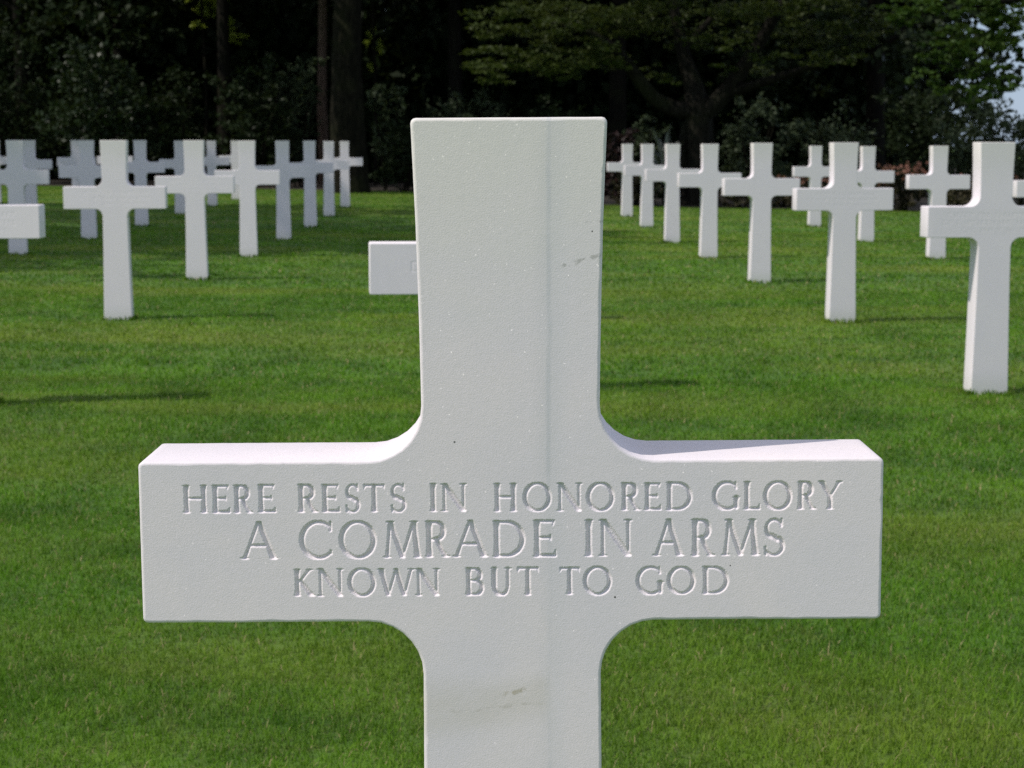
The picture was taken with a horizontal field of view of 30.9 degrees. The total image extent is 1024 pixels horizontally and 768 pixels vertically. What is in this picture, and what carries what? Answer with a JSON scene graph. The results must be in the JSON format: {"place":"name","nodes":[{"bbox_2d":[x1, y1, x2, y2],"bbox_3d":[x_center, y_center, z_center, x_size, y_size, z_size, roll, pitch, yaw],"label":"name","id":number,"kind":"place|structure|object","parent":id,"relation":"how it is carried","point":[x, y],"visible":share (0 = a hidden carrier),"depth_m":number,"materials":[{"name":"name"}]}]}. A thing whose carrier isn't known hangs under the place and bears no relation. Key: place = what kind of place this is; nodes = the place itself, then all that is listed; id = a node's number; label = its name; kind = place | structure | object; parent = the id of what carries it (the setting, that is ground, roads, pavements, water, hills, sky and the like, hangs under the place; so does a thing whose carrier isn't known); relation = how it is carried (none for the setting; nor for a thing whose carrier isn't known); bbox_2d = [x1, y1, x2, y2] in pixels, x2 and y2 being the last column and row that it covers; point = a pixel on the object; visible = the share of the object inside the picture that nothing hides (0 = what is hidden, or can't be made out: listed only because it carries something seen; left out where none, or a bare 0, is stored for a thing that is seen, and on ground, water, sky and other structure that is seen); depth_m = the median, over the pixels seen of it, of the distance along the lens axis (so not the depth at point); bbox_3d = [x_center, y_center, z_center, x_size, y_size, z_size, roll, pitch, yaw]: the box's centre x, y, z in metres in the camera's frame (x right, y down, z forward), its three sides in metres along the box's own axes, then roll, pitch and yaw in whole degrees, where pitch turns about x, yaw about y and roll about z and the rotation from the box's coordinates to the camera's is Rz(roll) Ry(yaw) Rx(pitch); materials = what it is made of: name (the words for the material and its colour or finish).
{"place":"outdoors","nodes":[
{"label":"outdoors","id":0,"kind":"place"},
{"bbox_2d":[0,150,1023,767],"bbox_3d":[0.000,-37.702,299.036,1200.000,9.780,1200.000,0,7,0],"label":"lawn","id":1,"kind":"structure","parent":0,"point":[186,364],"depth_m":6.26,"materials":[{"name":"green plant"}]},
{"bbox_2d":[0,156,6,202],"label":"grave cross","id":2,"kind":"object","parent":1,"relation":"on","point":[3,159],"visible":0.47,"depth_m":29.96,"materials":[{"name":"white stone"}]},
{"bbox_2d":[0,204,45,238],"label":"grave cross","id":3,"kind":"object","parent":1,"relation":"on","point":[22,221],"visible":1,"depth_m":7.01,"materials":[{"name":"white stone"}]},
{"bbox_2d":[0,140,49,254],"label":"grave cross","id":4,"kind":"object","parent":1,"relation":"on","point":[16,176],"visible":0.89,"depth_m":16.45,"materials":[{"name":"white stone"}]},
{"bbox_2d":[24,140,51,203],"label":"grave cross","id":5,"kind":"object","parent":1,"relation":"on","point":[31,162],"visible":0.54,"depth_m":25.01,"materials":[{"name":"white stone"}]},
{"bbox_2d":[57,140,95,185],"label":"grave cross","id":6,"kind":"object","parent":1,"relation":"on","point":[73,159],"visible":0.42,"depth_m":28.28,"materials":[{"name":"white stone"}]},
{"bbox_2d":[59,140,101,238],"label":"grave cross","id":7,"kind":"object","parent":1,"relation":"on","point":[86,171],"visible":0.76,"depth_m":19.23,"materials":[{"name":"white stone"}]},
{"bbox_2d":[97,156,132,163],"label":"grave cross","id":8,"kind":"object","parent":1,"relation":"on","point":[130,158],"visible":0.14,"depth_m":30.36,"materials":[{"name":"white stone"}]},
{"bbox_2d":[63,140,167,319],"bbox_3d":[-2.257,-0.826,10.579,0.572,1.124,0.092,-1,7,-4],"label":"grave cross","id":9,"kind":"object","parent":1,"relation":"on","point":[115,197],"visible":1,"depth_m":10.52,"materials":[{"name":"white stone"}]},
{"bbox_2d":[128,140,164,225],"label":"grave cross","id":10,"kind":"object","parent":1,"relation":"on","point":[140,167],"visible":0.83,"depth_m":22.28,"materials":[{"name":"white stone"}]},
{"bbox_2d":[159,141,185,213],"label":"grave cross","id":11,"kind":"object","parent":1,"relation":"on","point":[176,164],"visible":0.46,"depth_m":26.12,"materials":[{"name":"white stone"}]},
{"bbox_2d":[155,140,234,279],"bbox_3d":[-2.332,-1.231,13.661,0.572,1.124,0.092,-1,8,-4],"label":"grave cross","id":12,"kind":"object","parent":1,"relation":"on","point":[194,184],"visible":0.93,"depth_m":13.60,"materials":[{"name":"white stone"}]},
{"bbox_2d":[204,141,229,205],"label":"grave cross","id":13,"kind":"object","parent":1,"relation":"on","point":[212,161],"visible":0.77,"depth_m":29.52,"materials":[{"name":"white stone"}]},
{"bbox_2d":[219,141,239,199],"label":"grave cross","id":14,"kind":"object","parent":1,"relation":"on","point":[234,158],"visible":0.46,"depth_m":32.83,"materials":[{"name":"white stone"}]},
{"bbox_2d":[215,141,279,256],"bbox_3d":[-2.355,-1.603,16.515,0.572,1.124,0.092,-1,8,-5],"label":"grave cross","id":15,"kind":"object","parent":1,"relation":"on","point":[249,175],"visible":0.91,"depth_m":16.45,"materials":[{"name":"white stone"}]},
{"bbox_2d":[255,141,309,239],"bbox_3d":[-2.409,-1.994,19.493,0.572,1.124,0.092,-1,7,-6],"label":"grave cross","id":16,"kind":"object","parent":1,"relation":"on","point":[288,171],"visible":0.84,"depth_m":19.44,"materials":[{"name":"white stone"}]},
{"bbox_2d":[290,141,333,226],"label":"grave cross","id":17,"kind":"object","parent":1,"relation":"on","point":[310,213],"visible":0.75,"depth_m":22.29,"materials":[{"name":"white stone"}]},
{"bbox_2d":[316,141,349,215],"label":"grave cross","id":18,"kind":"object","parent":1,"relation":"on","point":[329,202],"visible":0.73,"depth_m":25.64,"materials":[{"name":"white stone"}]},
{"bbox_2d":[334,141,362,206],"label":"grave cross","id":19,"kind":"object","parent":1,"relation":"on","point":[344,182],"visible":0.59,"depth_m":29.32,"materials":[{"name":"white stone"}]},
{"bbox_2d":[330,0,375,192],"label":"tall tree","id":20,"kind":"object","parent":1,"relation":"on","point":[347,118],"visible":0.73,"depth_m":37.60,"materials":[{"name":"brown plant"}]},
{"bbox_2d":[369,241,417,294],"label":"grave cross","id":21,"kind":"object","parent":1,"relation":"on","point":[392,267],"visible":0.15,"depth_m":4.54,"materials":[{"name":"white stone"}]},
{"bbox_2d":[138,117,882,767],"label":"grave cross","id":22,"kind":"object","parent":1,"relation":"on","point":[510,533],"visible":1,"depth_m":1.43,"materials":[{"name":"stone"}]},
{"bbox_2d":[607,144,640,216],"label":"grave cross","id":23,"kind":"object","parent":1,"relation":"on","point":[626,190],"visible":0.74,"depth_m":26.30,"materials":[{"name":"white stone"}]},
{"bbox_2d":[624,144,664,227],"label":"grave cross","id":24,"kind":"object","parent":1,"relation":"on","point":[646,201],"visible":0.8,"depth_m":22.91,"materials":[{"name":"white stone"}]},
{"bbox_2d":[645,144,699,242],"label":"grave cross","id":25,"kind":"object","parent":1,"relation":"on","point":[667,173],"visible":0.79,"depth_m":19.33,"materials":[{"name":"white stone"}]},
{"bbox_2d":[677,144,740,257],"bbox_3d":[1.783,-1.608,16.779,0.572,1.124,0.092,-1,8,-6],"label":"grave cross","id":26,"kind":"object","parent":1,"relation":"on","point":[706,180],"visible":0.89,"depth_m":16.72,"materials":[{"name":"white stone"}]},
{"bbox_2d":[722,143,799,282],"bbox_3d":[1.849,-1.228,13.793,0.572,1.124,0.092,-1,7,-7],"label":"grave cross","id":27,"kind":"object","parent":1,"relation":"on","point":[760,186],"visible":0.93,"depth_m":13.73,"materials":[{"name":"white stone"}]},
{"bbox_2d":[792,146,828,226],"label":"grave cross","id":28,"kind":"object","parent":1,"relation":"on","point":[815,171],"visible":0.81,"depth_m":23.42,"materials":[{"name":"white stone"}]},
{"bbox_2d":[792,143,892,322],"bbox_3d":[1.906,-0.829,10.699,0.572,1.124,0.092,-1,7,-7],"label":"grave cross","id":29,"kind":"object","parent":1,"relation":"on","point":[842,199],"visible":1,"depth_m":10.64,"materials":[{"name":"white stone"}]},
{"bbox_2d":[857,146,893,241],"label":"grave cross","id":30,"kind":"object","parent":1,"relation":"on","point":[869,175],"visible":0.78,"depth_m":19.80,"materials":[{"name":"white stone"}]},
{"bbox_2d":[906,146,969,259],"bbox_3d":[3.852,-1.591,16.781,0.572,1.124,0.092,-1,8,-7],"label":"grave cross","id":31,"kind":"object","parent":1,"relation":"on","point":[937,181],"visible":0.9,"depth_m":16.71,"materials":[{"name":"white stone"}]},
{"bbox_2d":[920,142,1023,394],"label":"grave cross","id":32,"kind":"object","parent":1,"relation":"on","point":[987,221],"visible":1,"depth_m":7.58,"materials":[{"name":"white stone"}]},
{"bbox_2d":[1012,180,1023,196],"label":"grave cross","id":33,"kind":"object","parent":1,"relation":"on","point":[1018,188],"visible":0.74,"depth_m":13.92,"materials":[{"name":"white stone"}]},
{"bbox_2d":[1,165,1022,210],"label":"woodland floor","id":34,"kind":"structure","parent":0,"point":[151,182],"depth_m":41.03,"materials":[{"name":"brown plant"}]},
{"bbox_2d":[0,14,61,169],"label":"shrub","id":35,"kind":"object","parent":34,"relation":"on","point":[5,116],"visible":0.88,"depth_m":43.45,"materials":[{"name":"green plant"}]},
{"bbox_2d":[30,35,167,185],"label":"shrub","id":36,"kind":"object","parent":34,"relation":"on","point":[64,113],"visible":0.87,"depth_m":41.82,"materials":[{"name":"green plant"}]},
{"bbox_2d":[0,0,200,169],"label":"tall tree","id":37,"kind":"object","parent":34,"relation":"on","point":[175,18],"visible":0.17,"depth_m":46.76,"materials":[{"name":"green plant"}]},
{"bbox_2d":[0,0,307,180],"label":"tall tree","id":38,"kind":"object","parent":34,"relation":"on","point":[126,18],"visible":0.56,"depth_m":45.61,"materials":[{"name":"green plant"}]},
{"bbox_2d":[123,61,224,175],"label":"shrub","id":39,"kind":"object","parent":34,"relation":"on","point":[165,100],"visible":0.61,"depth_m":42.78,"materials":[{"name":"green plant"}]},
{"bbox_2d":[183,0,248,173],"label":"young tree","id":40,"kind":"object","parent":34,"relation":"on","point":[205,8],"visible":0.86,"depth_m":45.85,"materials":[{"name":"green plant"}]},
{"bbox_2d":[216,0,231,169],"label":"tall tree","id":41,"kind":"object","parent":34,"relation":"on","point":[223,59],"visible":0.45,"depth_m":43.31,"materials":[{"name":"black plant"}]},
{"bbox_2d":[204,43,308,186],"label":"shrub","id":42,"kind":"object","parent":34,"relation":"on","point":[258,104],"visible":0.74,"depth_m":41.90,"materials":[{"name":"green plant"}]},
{"bbox_2d":[262,56,328,185],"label":"shrub","id":43,"kind":"object","parent":34,"relation":"on","point":[307,103],"visible":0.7,"depth_m":42.91,"materials":[{"name":"green plant"}]},
{"bbox_2d":[317,0,327,184],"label":"pine tree","id":44,"kind":"object","parent":34,"relation":"on","point":[322,126],"visible":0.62,"depth_m":44.31,"materials":[{"name":"brown plant"}]},
{"bbox_2d":[363,2,383,184],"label":"young tree","id":45,"kind":"object","parent":34,"relation":"on","point":[375,49],"visible":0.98,"depth_m":44.85,"materials":[{"name":"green plant"}]},
{"bbox_2d":[364,83,410,189],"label":"shrub","id":46,"kind":"object","parent":34,"relation":"on","point":[399,91],"visible":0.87,"depth_m":40.01,"materials":[{"name":"green plant"}]},
{"bbox_2d":[373,119,413,191],"bbox_3d":[-2.208,-4.766,39.091,1.133,1.638,1.314,4,9,30],"label":"shrub","id":47,"kind":"object","parent":34,"relation":"on","point":[385,172],"visible":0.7,"depth_m":38.98,"materials":[{"name":"green plant"}]},
{"bbox_2d":[427,87,510,117],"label":"shrub","id":48,"kind":"object","parent":34,"relation":"on","point":[464,114],"visible":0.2,"depth_m":41.42,"materials":[{"name":"green plant"}]},
{"bbox_2d":[0,0,1023,183],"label":"woods","id":49,"kind":"object","parent":34,"relation":"on","point":[412,35],"visible":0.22,"depth_m":48.34,"materials":[{"name":"green plant"}]},
{"bbox_2d":[528,92,590,116],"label":"shrub","id":50,"kind":"object","parent":34,"relation":"on","point":[551,110],"visible":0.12,"depth_m":40.41,"materials":[{"name":"green plant"}]},
{"bbox_2d":[428,0,735,188],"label":"tall tree","id":51,"kind":"object","parent":34,"relation":"on","point":[617,108],"visible":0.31,"depth_m":42.38,"materials":[{"name":"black plant"}]},
{"bbox_2d":[604,128,638,198],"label":"shrub","id":52,"kind":"object","parent":34,"relation":"on","point":[631,138],"visible":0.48,"depth_m":34.76,"materials":[{"name":"green plant"}]},
{"bbox_2d":[610,173,664,205],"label":"shrub","id":53,"kind":"object","parent":34,"relation":"on","point":[636,185],"visible":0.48,"depth_m":31.14,"materials":[{"name":"green plant"}]},
{"bbox_2d":[622,114,673,197],"bbox_3d":[2.699,-4.350,35.757,1.151,1.730,1.114,2,8,13],"label":"shrub","id":54,"kind":"object","parent":34,"relation":"on","point":[638,142],"visible":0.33,"depth_m":35.62,"materials":[{"name":"green plant"}]},
{"bbox_2d":[640,126,686,204],"bbox_3d":[2.587,-3.689,31.363,1.233,1.524,1.197,-4,9,-30],"label":"shrub","id":55,"kind":"object","parent":34,"relation":"on","point":[661,150],"visible":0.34,"depth_m":31.39,"materials":[{"name":"green plant"}]},
{"bbox_2d":[458,0,900,205],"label":"spreading tree","id":56,"kind":"object","parent":34,"relation":"on","point":[698,109],"visible":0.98,"depth_m":30.81,"materials":[{"name":"green plant"}]},
{"bbox_2d":[717,189,780,207],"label":"flower bush","id":57,"kind":"object","parent":34,"relation":"on","point":[735,200],"visible":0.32,"depth_m":30.51,"materials":[{"name":"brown plant"}]},
{"bbox_2d":[717,91,797,200],"bbox_3d":[4.395,-4.289,34.154,1.814,2.177,1.290,0,7,0],"label":"shrub","id":58,"kind":"object","parent":34,"relation":"on","point":[761,106],"visible":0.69,"depth_m":34.13,"materials":[{"name":"green plant"}]},
{"bbox_2d":[771,161,806,206],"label":"shrub","id":59,"kind":"object","parent":34,"relation":"on","point":[776,164],"visible":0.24,"depth_m":30.83,"materials":[{"name":"green plant"}]},
{"bbox_2d":[775,174,828,206],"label":"flower bush","id":60,"kind":"object","parent":34,"relation":"on","point":[787,200],"visible":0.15,"depth_m":30.05,"materials":[{"name":"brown plant"}]},
{"bbox_2d":[628,0,1014,187],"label":"tall tree","id":61,"kind":"object","parent":34,"relation":"on","point":[880,64],"visible":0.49,"depth_m":42.93,"materials":[{"name":"green plant"}]},
{"bbox_2d":[778,95,882,186],"bbox_3d":[5.958,-4.344,34.538,1.992,2.075,1.734,0,7,0],"label":"shrub","id":62,"kind":"object","parent":34,"relation":"on","point":[844,137],"visible":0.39,"depth_m":34.49,"materials":[{"name":"green plant"}]},
{"bbox_2d":[827,177,893,187],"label":"flower bush","id":63,"kind":"object","parent":34,"relation":"on","point":[878,185],"visible":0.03,"depth_m":29.57,"materials":[{"name":"brown plant"}]},
{"bbox_2d":[878,161,928,210],"bbox_3d":[6.211,-3.082,29.368,0.892,0.911,0.918,0,7,0],"label":"flower bush","id":64,"kind":"object","parent":34,"relation":"on","point":[904,198],"visible":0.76,"depth_m":29.32,"materials":[{"name":"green plant"}]},
{"bbox_2d":[870,81,979,197],"bbox_3d":[8.295,-4.843,37.088,1.997,2.441,2.175,6,10,40],"label":"shrub","id":65,"kind":"object","parent":34,"relation":"on","point":[913,104],"visible":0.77,"depth_m":36.81,"materials":[{"name":"green plant"}]},
{"bbox_2d":[925,173,972,205],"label":"flower bush","id":66,"kind":"object","parent":34,"relation":"on","point":[965,197],"visible":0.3,"depth_m":29.14,"materials":[{"name":"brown plant"}]},
{"bbox_2d":[875,0,1023,108],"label":"drooping tree","id":67,"kind":"object","parent":34,"relation":"on","point":[996,35],"visible":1,"depth_m":26.81,"materials":[{"name":"green plant"}]},
{"bbox_2d":[939,79,1001,194],"bbox_3d":[9.664,-5.141,39.297,1.668,2.672,1.509,0,7,0],"label":"shrub","id":68,"kind":"object","parent":34,"relation":"on","point":[962,94],"visible":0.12,"depth_m":39.12,"materials":[{"name":"green plant"}]},
{"bbox_2d":[923,92,1023,205],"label":"shrub","id":69,"kind":"object","parent":34,"relation":"on","point":[1017,133],"visible":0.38,"depth_m":32.20,"materials":[{"name":"green plant"}]},
{"bbox_2d":[971,175,1023,205],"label":"flower bush","id":70,"kind":"object","parent":34,"relation":"on","point":[1021,201],"visible":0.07,"depth_m":28.87,"materials":[{"name":"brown plant"}]},
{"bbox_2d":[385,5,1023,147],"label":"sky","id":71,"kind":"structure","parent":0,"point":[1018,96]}
]}

